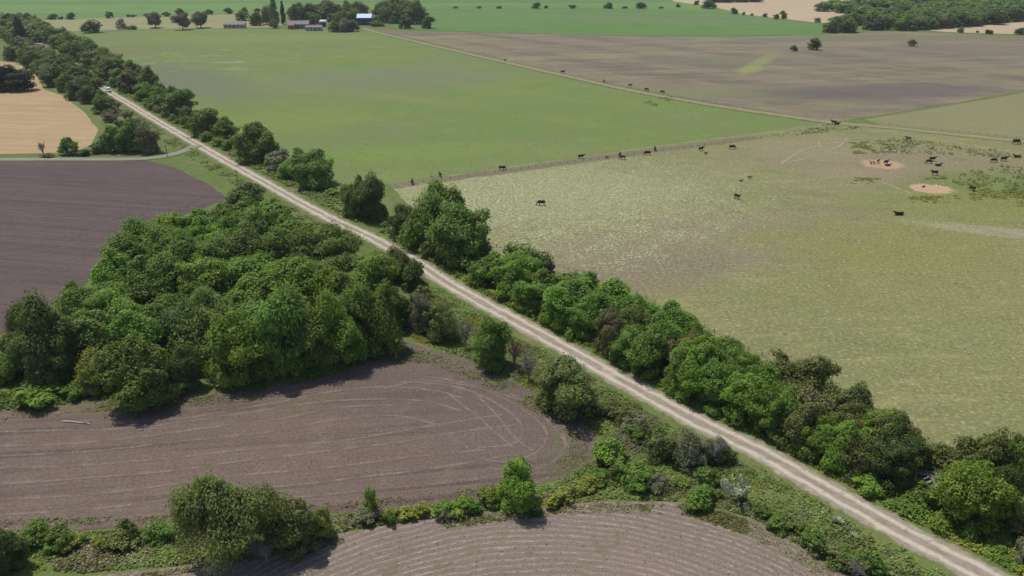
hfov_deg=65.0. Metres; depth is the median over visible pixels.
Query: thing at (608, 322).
broadleaf tree
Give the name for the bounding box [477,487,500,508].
shrub
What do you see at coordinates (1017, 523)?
broadleaf tree
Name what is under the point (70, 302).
broadleaf tree
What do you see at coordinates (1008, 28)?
wheat field
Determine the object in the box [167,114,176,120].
shrub
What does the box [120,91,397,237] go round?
undergrowth
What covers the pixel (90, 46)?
broadleaf tree
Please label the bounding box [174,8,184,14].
shrub
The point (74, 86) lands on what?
broadleaf tree
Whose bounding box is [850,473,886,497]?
shrub
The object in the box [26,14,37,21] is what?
broadleaf tree
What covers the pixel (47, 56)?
broadleaf tree
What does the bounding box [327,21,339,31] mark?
broadleaf tree
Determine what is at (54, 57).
broadleaf tree
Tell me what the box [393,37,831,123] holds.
wire fence
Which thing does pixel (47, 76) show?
broadleaf tree
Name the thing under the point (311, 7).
broadleaf tree
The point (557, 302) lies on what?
broadleaf tree
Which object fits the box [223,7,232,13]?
shrub
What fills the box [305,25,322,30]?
shed
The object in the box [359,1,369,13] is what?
broadleaf tree
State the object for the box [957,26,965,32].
broadleaf tree
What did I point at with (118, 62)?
broadleaf tree
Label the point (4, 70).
broadleaf tree
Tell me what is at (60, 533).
shrub
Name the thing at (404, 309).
broadleaf tree
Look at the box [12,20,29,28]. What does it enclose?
broadleaf tree
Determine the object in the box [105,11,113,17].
shrub
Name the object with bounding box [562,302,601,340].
broadleaf tree
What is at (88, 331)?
broadleaf tree
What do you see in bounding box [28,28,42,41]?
broadleaf tree
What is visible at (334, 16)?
broadleaf tree
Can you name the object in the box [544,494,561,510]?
shrub
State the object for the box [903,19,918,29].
broadleaf tree
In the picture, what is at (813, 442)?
broadleaf tree
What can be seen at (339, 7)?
broadleaf tree
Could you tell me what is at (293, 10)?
broadleaf tree
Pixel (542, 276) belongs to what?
broadleaf tree
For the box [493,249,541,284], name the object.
broadleaf tree
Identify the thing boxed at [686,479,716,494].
shrub
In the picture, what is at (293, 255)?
broadleaf tree
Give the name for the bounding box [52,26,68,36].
broadleaf tree
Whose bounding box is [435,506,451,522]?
shrub
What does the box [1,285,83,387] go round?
broadleaf tree
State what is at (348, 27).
broadleaf tree
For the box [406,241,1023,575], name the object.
undergrowth
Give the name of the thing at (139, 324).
broadleaf tree
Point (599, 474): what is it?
shrub
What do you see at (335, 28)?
broadleaf tree
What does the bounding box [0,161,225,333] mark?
ploughed field
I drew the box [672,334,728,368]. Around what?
broadleaf tree
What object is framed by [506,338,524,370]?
bare shrub
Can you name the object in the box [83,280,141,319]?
broadleaf tree
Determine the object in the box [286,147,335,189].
broadleaf tree
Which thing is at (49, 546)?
shrub
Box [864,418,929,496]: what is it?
broadleaf tree
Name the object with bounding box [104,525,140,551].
shrub
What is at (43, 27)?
broadleaf tree
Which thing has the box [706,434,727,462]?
bare shrub
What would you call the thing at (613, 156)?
wire fence
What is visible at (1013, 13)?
broadleaf tree
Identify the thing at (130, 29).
farm lane
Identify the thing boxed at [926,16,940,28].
broadleaf tree
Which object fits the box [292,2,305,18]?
broadleaf tree
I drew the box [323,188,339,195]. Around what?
shrub
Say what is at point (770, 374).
broadleaf tree
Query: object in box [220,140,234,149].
shrub
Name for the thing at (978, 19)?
broadleaf tree
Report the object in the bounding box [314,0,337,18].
broadleaf tree
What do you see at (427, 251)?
shrub
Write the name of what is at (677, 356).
broadleaf tree
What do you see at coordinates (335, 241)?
broadleaf tree
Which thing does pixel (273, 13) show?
poplar
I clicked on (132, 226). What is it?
broadleaf tree
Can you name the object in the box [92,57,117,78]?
broadleaf tree
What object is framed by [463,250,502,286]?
broadleaf tree
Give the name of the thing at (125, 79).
broadleaf tree
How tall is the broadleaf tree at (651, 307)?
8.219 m
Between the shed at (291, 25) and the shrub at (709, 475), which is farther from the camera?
the shed at (291, 25)
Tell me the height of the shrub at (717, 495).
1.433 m
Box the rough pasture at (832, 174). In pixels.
[393,123,1023,446]
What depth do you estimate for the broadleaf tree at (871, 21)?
773.73 m
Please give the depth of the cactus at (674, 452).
117.14 m
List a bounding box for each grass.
[400,153,789,270]
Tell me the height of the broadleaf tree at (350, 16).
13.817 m
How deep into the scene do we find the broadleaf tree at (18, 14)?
837.82 m
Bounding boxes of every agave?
[828,515,843,522]
[848,531,859,541]
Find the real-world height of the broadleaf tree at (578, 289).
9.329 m
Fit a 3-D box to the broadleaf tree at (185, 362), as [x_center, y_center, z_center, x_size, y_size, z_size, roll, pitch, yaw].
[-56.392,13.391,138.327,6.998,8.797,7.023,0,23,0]
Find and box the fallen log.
[62,420,90,424]
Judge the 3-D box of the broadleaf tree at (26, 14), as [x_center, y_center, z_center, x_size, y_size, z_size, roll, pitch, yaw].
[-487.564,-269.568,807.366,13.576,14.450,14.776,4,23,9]
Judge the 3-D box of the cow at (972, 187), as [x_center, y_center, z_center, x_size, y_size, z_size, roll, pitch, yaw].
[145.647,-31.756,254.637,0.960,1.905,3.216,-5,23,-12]
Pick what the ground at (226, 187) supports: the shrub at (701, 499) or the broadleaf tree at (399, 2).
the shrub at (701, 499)
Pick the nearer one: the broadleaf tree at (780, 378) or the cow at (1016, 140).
the broadleaf tree at (780, 378)
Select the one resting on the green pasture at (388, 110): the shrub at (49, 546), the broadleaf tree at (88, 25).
the broadleaf tree at (88, 25)
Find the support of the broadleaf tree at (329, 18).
on the ground at (226, 187)
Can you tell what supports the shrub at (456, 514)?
on the ground at (226, 187)
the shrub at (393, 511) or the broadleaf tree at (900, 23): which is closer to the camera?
the shrub at (393, 511)
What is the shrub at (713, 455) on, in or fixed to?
on the ground at (226, 187)
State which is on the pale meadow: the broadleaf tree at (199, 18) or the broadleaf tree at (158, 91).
the broadleaf tree at (199, 18)
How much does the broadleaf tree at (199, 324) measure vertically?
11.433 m
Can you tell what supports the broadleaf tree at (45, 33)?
on the ground at (226, 187)
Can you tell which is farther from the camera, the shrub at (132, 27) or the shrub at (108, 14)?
the shrub at (108, 14)
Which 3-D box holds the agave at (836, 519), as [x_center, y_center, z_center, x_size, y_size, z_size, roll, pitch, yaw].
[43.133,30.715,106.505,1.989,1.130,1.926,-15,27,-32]
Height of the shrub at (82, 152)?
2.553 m
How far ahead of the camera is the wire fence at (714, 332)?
157.39 m
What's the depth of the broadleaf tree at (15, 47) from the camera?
573.36 m
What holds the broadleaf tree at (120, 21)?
on the pale meadow
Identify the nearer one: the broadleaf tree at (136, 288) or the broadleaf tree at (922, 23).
the broadleaf tree at (136, 288)
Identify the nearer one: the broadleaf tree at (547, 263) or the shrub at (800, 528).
the shrub at (800, 528)
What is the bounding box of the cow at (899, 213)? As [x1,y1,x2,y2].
[893,211,903,215]
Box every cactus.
[673,448,693,468]
[720,474,750,500]
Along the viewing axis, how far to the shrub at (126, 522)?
102.35 m
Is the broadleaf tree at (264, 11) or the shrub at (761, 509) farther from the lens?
the broadleaf tree at (264, 11)
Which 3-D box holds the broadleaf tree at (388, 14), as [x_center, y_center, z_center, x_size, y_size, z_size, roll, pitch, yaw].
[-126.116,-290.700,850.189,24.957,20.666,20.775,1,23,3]
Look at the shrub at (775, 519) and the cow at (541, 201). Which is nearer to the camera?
the shrub at (775, 519)
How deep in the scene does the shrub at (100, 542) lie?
101.40 m
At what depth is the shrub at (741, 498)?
110.36 m
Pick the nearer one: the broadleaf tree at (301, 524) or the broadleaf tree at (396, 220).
the broadleaf tree at (301, 524)
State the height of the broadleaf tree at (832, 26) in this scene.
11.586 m
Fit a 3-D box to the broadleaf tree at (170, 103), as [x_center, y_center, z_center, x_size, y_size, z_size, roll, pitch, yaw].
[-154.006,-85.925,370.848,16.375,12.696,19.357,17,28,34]
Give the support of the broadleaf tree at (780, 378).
on the ground at (226, 187)
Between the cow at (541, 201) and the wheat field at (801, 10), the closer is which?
the cow at (541, 201)
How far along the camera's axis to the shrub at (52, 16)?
895.13 m
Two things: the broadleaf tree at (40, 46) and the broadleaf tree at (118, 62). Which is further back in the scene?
the broadleaf tree at (40, 46)
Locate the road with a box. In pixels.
[33,41,1022,575]
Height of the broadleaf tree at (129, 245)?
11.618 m
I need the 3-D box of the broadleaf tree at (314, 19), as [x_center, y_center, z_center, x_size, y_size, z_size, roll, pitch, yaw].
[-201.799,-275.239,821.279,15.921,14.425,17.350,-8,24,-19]
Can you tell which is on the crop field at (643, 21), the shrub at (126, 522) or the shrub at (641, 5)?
the shrub at (641, 5)
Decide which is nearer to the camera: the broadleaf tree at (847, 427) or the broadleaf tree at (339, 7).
the broadleaf tree at (847, 427)
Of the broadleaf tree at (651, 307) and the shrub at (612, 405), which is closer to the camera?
the shrub at (612, 405)
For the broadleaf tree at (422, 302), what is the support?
on the ground at (226, 187)
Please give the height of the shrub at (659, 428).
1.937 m
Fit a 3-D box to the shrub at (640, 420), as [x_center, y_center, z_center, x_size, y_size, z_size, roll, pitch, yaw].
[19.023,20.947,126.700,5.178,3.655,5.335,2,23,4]
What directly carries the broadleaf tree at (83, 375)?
on the ground at (226, 187)
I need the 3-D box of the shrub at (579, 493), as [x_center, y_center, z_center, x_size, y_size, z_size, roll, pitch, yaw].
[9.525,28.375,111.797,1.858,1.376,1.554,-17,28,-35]
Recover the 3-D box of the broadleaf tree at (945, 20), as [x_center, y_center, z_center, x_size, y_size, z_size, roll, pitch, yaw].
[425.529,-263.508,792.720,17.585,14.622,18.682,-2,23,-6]
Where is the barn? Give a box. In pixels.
[356,14,372,24]
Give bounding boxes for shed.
[223,22,245,27]
[287,23,295,28]
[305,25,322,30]
[319,20,325,26]
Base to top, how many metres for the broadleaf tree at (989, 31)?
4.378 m
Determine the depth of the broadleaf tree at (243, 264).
167.40 m
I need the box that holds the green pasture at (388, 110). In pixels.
[73,29,821,188]
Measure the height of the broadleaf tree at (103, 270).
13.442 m
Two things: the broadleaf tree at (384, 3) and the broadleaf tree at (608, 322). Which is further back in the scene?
the broadleaf tree at (384, 3)
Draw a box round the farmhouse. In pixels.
[287,20,310,28]
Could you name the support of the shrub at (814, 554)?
on the ground at (226, 187)
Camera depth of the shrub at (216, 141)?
312.20 m
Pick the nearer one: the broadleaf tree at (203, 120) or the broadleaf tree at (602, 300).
the broadleaf tree at (602, 300)
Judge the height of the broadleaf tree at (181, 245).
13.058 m
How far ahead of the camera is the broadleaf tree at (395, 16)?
839.49 m
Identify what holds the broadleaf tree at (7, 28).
on the ground at (226, 187)
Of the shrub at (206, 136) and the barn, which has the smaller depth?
the shrub at (206, 136)
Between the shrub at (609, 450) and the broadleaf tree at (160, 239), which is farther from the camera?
the broadleaf tree at (160, 239)
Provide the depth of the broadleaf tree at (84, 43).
582.40 m
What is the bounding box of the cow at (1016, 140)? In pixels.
[1012,139,1020,143]
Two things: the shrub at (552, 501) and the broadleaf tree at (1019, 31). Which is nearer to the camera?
the shrub at (552, 501)
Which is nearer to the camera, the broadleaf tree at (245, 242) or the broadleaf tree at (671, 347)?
the broadleaf tree at (671, 347)
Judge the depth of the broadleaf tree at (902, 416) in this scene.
116.82 m
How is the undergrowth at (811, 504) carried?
on the ground at (226, 187)
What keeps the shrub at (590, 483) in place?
on the ground at (226, 187)
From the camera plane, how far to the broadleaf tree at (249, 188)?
232.81 m
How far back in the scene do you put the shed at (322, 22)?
810.54 m
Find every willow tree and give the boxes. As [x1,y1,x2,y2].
[164,469,293,575]
[243,476,287,549]
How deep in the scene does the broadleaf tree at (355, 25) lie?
760.60 m
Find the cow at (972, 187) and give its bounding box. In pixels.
[968,184,975,191]
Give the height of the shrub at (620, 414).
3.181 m
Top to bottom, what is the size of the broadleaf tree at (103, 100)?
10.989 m
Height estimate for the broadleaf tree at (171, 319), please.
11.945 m
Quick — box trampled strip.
[387,135,762,188]
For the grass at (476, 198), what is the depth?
242.80 m
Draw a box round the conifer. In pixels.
[11,15,31,40]
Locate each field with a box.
[0,0,771,20]
[0,61,97,153]
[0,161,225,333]
[0,341,596,530]
[94,501,847,575]
[377,30,1023,120]
[393,8,826,35]
[673,0,1023,22]
[864,93,1023,138]
[927,22,1023,33]
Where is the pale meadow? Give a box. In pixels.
[43,13,283,30]
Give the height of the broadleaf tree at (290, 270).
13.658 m
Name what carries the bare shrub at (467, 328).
on the ground at (226, 187)
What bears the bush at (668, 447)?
on the ground at (226, 187)
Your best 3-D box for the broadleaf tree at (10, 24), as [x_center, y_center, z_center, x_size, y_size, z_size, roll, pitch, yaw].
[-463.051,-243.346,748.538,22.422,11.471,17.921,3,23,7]
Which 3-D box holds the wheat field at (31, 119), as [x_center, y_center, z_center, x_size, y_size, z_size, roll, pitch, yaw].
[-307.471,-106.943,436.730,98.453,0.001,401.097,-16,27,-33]
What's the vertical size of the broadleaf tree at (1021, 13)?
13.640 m
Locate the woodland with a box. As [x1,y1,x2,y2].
[705,0,1023,25]
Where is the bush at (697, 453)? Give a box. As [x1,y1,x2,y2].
[675,425,713,477]
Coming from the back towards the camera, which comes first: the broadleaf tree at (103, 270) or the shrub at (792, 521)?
the broadleaf tree at (103, 270)
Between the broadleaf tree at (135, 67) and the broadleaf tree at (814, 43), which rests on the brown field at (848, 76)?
the broadleaf tree at (814, 43)
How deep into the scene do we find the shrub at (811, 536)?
101.19 m
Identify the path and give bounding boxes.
[0,145,202,160]
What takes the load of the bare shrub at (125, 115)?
on the ground at (226, 187)
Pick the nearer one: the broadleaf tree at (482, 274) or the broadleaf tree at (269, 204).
the broadleaf tree at (482, 274)
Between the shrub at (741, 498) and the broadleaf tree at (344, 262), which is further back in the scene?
the broadleaf tree at (344, 262)
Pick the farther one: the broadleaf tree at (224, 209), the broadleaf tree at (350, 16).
the broadleaf tree at (350, 16)
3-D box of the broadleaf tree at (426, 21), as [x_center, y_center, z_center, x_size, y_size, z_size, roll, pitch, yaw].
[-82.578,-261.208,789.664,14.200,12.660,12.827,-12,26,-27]
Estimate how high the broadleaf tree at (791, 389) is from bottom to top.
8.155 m
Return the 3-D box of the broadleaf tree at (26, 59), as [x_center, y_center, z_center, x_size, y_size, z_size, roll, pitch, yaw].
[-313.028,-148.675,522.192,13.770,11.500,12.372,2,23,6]
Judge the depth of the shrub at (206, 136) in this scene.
320.23 m
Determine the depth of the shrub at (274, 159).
275.98 m
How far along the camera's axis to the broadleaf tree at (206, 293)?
154.37 m
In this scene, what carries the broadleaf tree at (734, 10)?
on the field at (79, 9)
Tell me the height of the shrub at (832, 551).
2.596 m
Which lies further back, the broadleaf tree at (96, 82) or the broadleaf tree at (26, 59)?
the broadleaf tree at (26, 59)
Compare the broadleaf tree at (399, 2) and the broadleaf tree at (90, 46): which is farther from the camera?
the broadleaf tree at (399, 2)
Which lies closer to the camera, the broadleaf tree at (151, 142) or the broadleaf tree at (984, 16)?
the broadleaf tree at (151, 142)
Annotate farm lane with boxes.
[69,28,186,31]
[360,28,1023,142]
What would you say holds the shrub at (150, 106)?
on the ground at (226, 187)
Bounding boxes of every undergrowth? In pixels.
[0,342,391,409]
[0,349,589,526]
[5,494,606,573]
[7,473,603,570]
[113,100,357,247]
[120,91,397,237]
[122,502,834,575]
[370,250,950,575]
[401,289,928,575]
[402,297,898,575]
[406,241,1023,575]
[644,95,859,135]
[848,140,1023,206]
[854,136,1023,193]
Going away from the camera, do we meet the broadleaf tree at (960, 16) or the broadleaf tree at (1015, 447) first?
the broadleaf tree at (1015, 447)
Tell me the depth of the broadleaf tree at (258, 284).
157.69 m
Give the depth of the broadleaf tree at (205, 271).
164.81 m
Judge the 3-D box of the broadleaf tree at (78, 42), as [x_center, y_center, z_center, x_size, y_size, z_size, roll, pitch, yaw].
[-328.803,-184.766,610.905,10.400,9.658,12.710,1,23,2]
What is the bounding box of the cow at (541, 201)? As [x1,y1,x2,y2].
[536,200,545,205]
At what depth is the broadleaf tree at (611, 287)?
165.03 m
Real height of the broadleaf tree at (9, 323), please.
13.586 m
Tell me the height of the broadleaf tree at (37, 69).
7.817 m
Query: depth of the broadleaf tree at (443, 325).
154.28 m
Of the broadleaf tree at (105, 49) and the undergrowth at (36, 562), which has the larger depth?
the broadleaf tree at (105, 49)
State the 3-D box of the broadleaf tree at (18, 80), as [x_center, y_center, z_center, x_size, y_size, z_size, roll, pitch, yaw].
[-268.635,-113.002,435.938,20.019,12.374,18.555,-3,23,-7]
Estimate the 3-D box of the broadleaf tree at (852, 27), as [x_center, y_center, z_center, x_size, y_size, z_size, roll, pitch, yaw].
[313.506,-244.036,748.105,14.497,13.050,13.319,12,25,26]
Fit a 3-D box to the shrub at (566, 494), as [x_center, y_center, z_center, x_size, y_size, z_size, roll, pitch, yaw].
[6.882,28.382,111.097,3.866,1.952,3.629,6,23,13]
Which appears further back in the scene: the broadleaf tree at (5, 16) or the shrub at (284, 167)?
the broadleaf tree at (5, 16)
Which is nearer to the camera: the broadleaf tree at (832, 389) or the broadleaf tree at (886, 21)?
the broadleaf tree at (832, 389)
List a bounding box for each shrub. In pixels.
[0,351,18,385]
[11,380,64,408]
[16,515,51,548]
[39,153,54,157]
[42,522,77,551]
[42,540,60,554]
[47,13,57,18]
[57,380,88,400]
[61,530,90,552]
[65,12,75,18]
[75,149,93,156]
[88,140,106,152]
[90,533,107,552]
[99,109,114,118]
[102,113,118,122]
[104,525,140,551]
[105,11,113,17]
[115,517,138,539]
[119,110,129,118]
[125,25,137,29]
[140,519,175,547]
[145,102,159,109]
[152,104,160,111]
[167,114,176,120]
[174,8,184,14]
[199,131,212,141]
[211,137,225,146]
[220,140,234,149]
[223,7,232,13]
[246,535,277,561]
[264,147,289,171]
[269,18,278,28]
[276,156,296,179]
[313,506,334,538]
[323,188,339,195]
[349,513,363,527]
[355,504,383,524]
[367,20,384,25]
[375,216,385,221]
[380,221,390,227]
[380,509,395,523]
[383,507,400,518]
[399,505,425,520]
[408,284,435,308]
[413,500,429,518]
[418,241,437,258]
[431,499,455,517]
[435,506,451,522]
[449,501,469,520]
[451,493,483,513]
[458,320,472,347]
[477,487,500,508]
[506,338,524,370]
[521,353,539,379]
[531,2,540,7]
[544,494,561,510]
[548,485,574,504]
[563,483,577,498]
[575,467,609,486]
[576,488,587,497]
[578,475,601,494]
[591,437,626,468]
[592,401,608,417]
[602,2,612,7]
[603,396,631,417]
[606,458,627,481]
[613,405,638,427]
[615,461,656,493]
[616,410,648,434]
[625,423,649,444]
[634,2,646,7]
[646,472,674,498]
[652,423,667,434]
[670,477,690,492]
[683,484,714,511]
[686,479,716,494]
[693,465,720,488]
[702,439,724,464]
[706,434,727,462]
[710,435,738,464]
[711,490,724,499]
[728,492,747,502]
[752,500,772,517]
[764,510,789,536]
[771,512,799,529]
[790,45,797,50]
[794,522,810,537]
[799,524,827,553]
[805,544,825,557]
[824,542,862,570]
[825,543,851,571]
[847,555,871,575]
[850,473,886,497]
[858,548,889,575]
[902,480,940,509]
[907,39,917,45]
[925,441,957,473]
[1014,536,1023,564]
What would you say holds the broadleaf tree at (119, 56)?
on the ground at (226, 187)
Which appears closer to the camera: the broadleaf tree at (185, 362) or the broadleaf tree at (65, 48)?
the broadleaf tree at (185, 362)
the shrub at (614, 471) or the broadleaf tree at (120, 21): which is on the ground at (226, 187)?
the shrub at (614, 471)
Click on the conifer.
(19, 28)
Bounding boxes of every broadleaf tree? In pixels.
[0,12,15,21]
[0,19,11,26]
[0,25,10,39]
[0,46,17,60]
[0,64,17,88]
[0,66,36,91]
[0,299,45,372]
[0,526,33,574]
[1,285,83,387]
[2,44,18,57]
[5,34,13,44]
[6,21,21,29]
[8,12,22,20]
[10,37,18,48]
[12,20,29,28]
[14,38,34,48]
[14,48,28,63]
[19,50,39,67]
[20,12,31,20]
[22,41,35,50]
[24,22,40,39]
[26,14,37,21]
[27,43,52,50]
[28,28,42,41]
[28,58,47,71]
[33,62,50,75]
[34,47,56,58]
[35,64,58,80]
[37,21,49,26]
[37,25,54,34]
[38,63,59,86]
[40,26,53,42]
[42,55,52,59]
[44,308,117,365]
[47,53,75,65]
[48,34,66,48]
[49,281,98,324]
[51,62,77,73]
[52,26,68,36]
[53,55,78,67]
[53,72,70,91]
[56,40,73,52]
[57,42,71,55]
[57,136,79,155]
[59,31,71,42]
[61,75,97,99]
[62,279,78,296]
[66,34,86,42]
[66,65,99,80]
[67,43,80,61]
[69,71,97,86]
[72,346,115,397]
[73,39,82,45]
[76,86,96,103]
[77,47,88,63]
[79,19,102,32]
[79,47,105,67]
[80,37,93,49]
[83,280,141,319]
[83,331,188,413]
[86,42,98,51]
[87,245,131,290]
[89,53,109,72]
[90,77,108,97]
[90,89,116,112]
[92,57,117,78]
[96,229,152,267]
[97,124,132,152]
[99,309,170,346]
[100,254,159,305]
[101,46,109,57]
[106,51,123,59]
[106,68,123,86]
[108,57,132,70]
[113,67,138,92]
[113,119,140,128]
[115,18,127,28]
[119,117,140,151]
[119,215,154,249]
[123,59,141,74]
[132,82,151,100]
[133,126,161,154]
[135,292,189,320]
[136,65,159,91]
[137,123,151,139]
[137,220,183,249]
[138,221,182,259]
[139,249,187,300]
[146,11,161,27]
[147,87,165,106]
[148,81,167,95]
[151,211,190,234]
[152,88,198,117]
[153,296,211,359]
[163,226,224,269]
[163,300,238,369]
[164,85,179,94]
[164,343,204,391]
[169,253,244,295]
[170,12,190,29]
[176,106,197,125]
[179,108,219,137]
[182,214,221,242]
[185,207,220,228]
[186,280,236,310]
[190,11,207,27]
[192,228,236,261]
[202,308,270,388]
[210,200,234,223]
[211,115,239,138]
[212,224,269,259]
[214,210,253,236]
[214,249,276,296]
[224,181,267,205]
[224,266,283,305]
[225,294,270,361]
[229,120,280,163]
[230,195,261,217]
[234,11,248,20]
[237,205,270,235]
[239,197,283,231]
[245,12,263,25]
[250,278,312,380]
[252,227,296,263]
[260,5,269,23]
[261,253,335,308]
[262,218,300,236]
[266,495,321,561]
[268,207,294,230]
[278,290,308,347]
[279,227,319,258]
[281,220,314,237]
[284,252,321,270]
[286,3,300,20]
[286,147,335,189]
[289,301,336,370]
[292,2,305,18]
[300,3,318,18]
[303,266,352,307]
[306,251,359,272]
[307,11,320,24]
[309,220,366,261]
[312,285,368,366]
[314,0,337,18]
[318,288,370,335]
[326,13,333,23]
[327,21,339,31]
[330,4,343,13]
[331,11,340,21]
[331,22,340,31]
[336,9,346,22]
[337,174,367,217]
[338,17,351,31]
[339,20,353,31]
[341,0,350,10]
[341,277,408,358]
[343,11,356,22]
[345,253,403,296]
[347,0,362,13]
[347,8,359,23]
[347,252,391,283]
[350,20,359,30]
[354,168,388,221]
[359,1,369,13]
[362,487,377,511]
[371,2,384,20]
[374,286,413,328]
[375,5,390,22]
[382,0,388,6]
[383,3,397,22]
[383,245,412,282]
[385,203,416,239]
[388,0,398,4]
[388,2,404,23]
[393,171,465,248]
[397,0,409,5]
[397,1,413,23]
[398,13,412,28]
[399,0,429,23]
[400,258,429,291]
[406,292,436,332]
[420,16,435,28]
[421,198,491,268]
[422,300,464,344]
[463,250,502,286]
[471,238,493,257]
[472,314,514,373]
[489,259,533,298]
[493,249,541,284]
[495,456,542,515]
[500,241,539,261]
[508,278,550,314]
[526,249,555,274]
[531,267,565,287]
[533,351,600,423]
[537,286,577,331]
[546,279,596,314]
[562,271,599,291]
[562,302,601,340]
[578,291,627,335]
[593,277,632,298]
[593,304,623,357]
[608,322,647,371]
[618,302,652,328]
[622,323,669,380]
[623,293,661,313]
[644,311,686,365]
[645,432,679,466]
[657,297,705,329]
[662,347,693,396]
[663,327,702,375]
[663,345,709,404]
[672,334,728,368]
[683,320,715,341]
[693,358,743,415]
[701,1,716,8]
[714,332,747,359]
[718,368,767,425]
[721,354,759,403]
[730,7,737,13]
[736,361,787,422]
[738,350,764,369]
[750,382,793,440]
[761,347,842,392]
[770,402,829,456]
[777,367,794,384]
[778,382,813,427]
[779,10,786,18]
[791,411,844,464]
[793,383,839,425]
[806,37,822,49]
[814,378,843,401]
[819,419,869,474]
[821,22,828,32]
[825,20,836,32]
[828,16,843,23]
[830,399,866,431]
[836,431,885,485]
[837,379,878,416]
[838,23,849,32]
[840,14,848,21]
[841,18,856,32]
[857,407,904,446]
[861,14,885,29]
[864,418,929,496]
[871,409,924,452]
[872,16,893,29]
[890,16,908,30]
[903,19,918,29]
[906,431,933,471]
[915,17,930,29]
[924,16,938,28]
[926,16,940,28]
[928,456,1022,543]
[938,13,952,27]
[944,12,957,27]
[949,425,1013,470]
[955,11,968,25]
[957,11,976,26]
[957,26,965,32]
[969,13,982,25]
[978,11,987,24]
[983,7,1009,24]
[985,29,993,33]
[985,464,1023,530]
[992,432,1023,491]
[1000,491,1023,536]
[1005,8,1021,21]
[1012,5,1023,18]
[1013,27,1023,34]
[1016,8,1023,20]
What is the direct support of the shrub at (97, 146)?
on the ground at (226, 187)
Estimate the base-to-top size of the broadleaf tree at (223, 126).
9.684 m
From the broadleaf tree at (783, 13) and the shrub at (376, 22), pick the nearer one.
the shrub at (376, 22)
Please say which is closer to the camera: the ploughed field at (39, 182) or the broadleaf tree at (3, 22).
the ploughed field at (39, 182)
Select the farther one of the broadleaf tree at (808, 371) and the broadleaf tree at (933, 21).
the broadleaf tree at (933, 21)
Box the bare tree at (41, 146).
[36,142,44,152]
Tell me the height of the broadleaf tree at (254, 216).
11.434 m
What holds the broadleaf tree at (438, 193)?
on the ground at (226, 187)
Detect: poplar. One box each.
[268,0,279,24]
[280,0,285,23]
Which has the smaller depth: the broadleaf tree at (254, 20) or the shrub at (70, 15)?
the broadleaf tree at (254, 20)
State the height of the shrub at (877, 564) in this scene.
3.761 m
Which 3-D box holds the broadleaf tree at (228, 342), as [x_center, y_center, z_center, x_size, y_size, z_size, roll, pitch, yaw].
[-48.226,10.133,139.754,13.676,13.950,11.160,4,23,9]
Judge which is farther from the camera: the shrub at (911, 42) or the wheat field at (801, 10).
the wheat field at (801, 10)
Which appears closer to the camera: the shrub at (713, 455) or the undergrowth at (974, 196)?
the shrub at (713, 455)
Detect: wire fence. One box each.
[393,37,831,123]
[405,127,821,184]
[428,41,859,119]
[490,243,957,454]
[873,121,1022,137]
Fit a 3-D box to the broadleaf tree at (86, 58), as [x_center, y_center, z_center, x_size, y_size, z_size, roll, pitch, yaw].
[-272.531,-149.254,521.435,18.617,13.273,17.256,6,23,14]
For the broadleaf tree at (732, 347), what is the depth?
140.83 m
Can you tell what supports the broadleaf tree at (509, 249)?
on the ground at (226, 187)
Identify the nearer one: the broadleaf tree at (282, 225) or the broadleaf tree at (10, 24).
the broadleaf tree at (282, 225)
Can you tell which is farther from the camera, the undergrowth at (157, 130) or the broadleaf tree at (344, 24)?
the broadleaf tree at (344, 24)
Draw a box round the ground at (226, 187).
[0,9,1023,575]
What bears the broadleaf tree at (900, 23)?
on the ground at (226, 187)
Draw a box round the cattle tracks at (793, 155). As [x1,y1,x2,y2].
[780,130,1023,235]
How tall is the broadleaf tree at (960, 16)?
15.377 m
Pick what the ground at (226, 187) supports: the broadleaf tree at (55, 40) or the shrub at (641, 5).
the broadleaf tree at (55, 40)
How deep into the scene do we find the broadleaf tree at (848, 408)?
120.19 m
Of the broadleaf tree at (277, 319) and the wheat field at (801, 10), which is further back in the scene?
the wheat field at (801, 10)
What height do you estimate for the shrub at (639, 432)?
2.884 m
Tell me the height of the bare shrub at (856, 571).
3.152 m
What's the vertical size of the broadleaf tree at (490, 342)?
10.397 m
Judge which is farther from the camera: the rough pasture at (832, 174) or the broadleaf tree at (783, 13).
the broadleaf tree at (783, 13)
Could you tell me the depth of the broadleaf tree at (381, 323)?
147.88 m
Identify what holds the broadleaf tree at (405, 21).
on the crop field at (643, 21)
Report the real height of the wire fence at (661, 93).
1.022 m
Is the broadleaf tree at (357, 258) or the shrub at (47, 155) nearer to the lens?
the broadleaf tree at (357, 258)
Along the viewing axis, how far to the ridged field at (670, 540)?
101.63 m
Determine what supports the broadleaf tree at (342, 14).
on the ground at (226, 187)
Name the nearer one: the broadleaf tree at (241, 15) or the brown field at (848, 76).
the brown field at (848, 76)

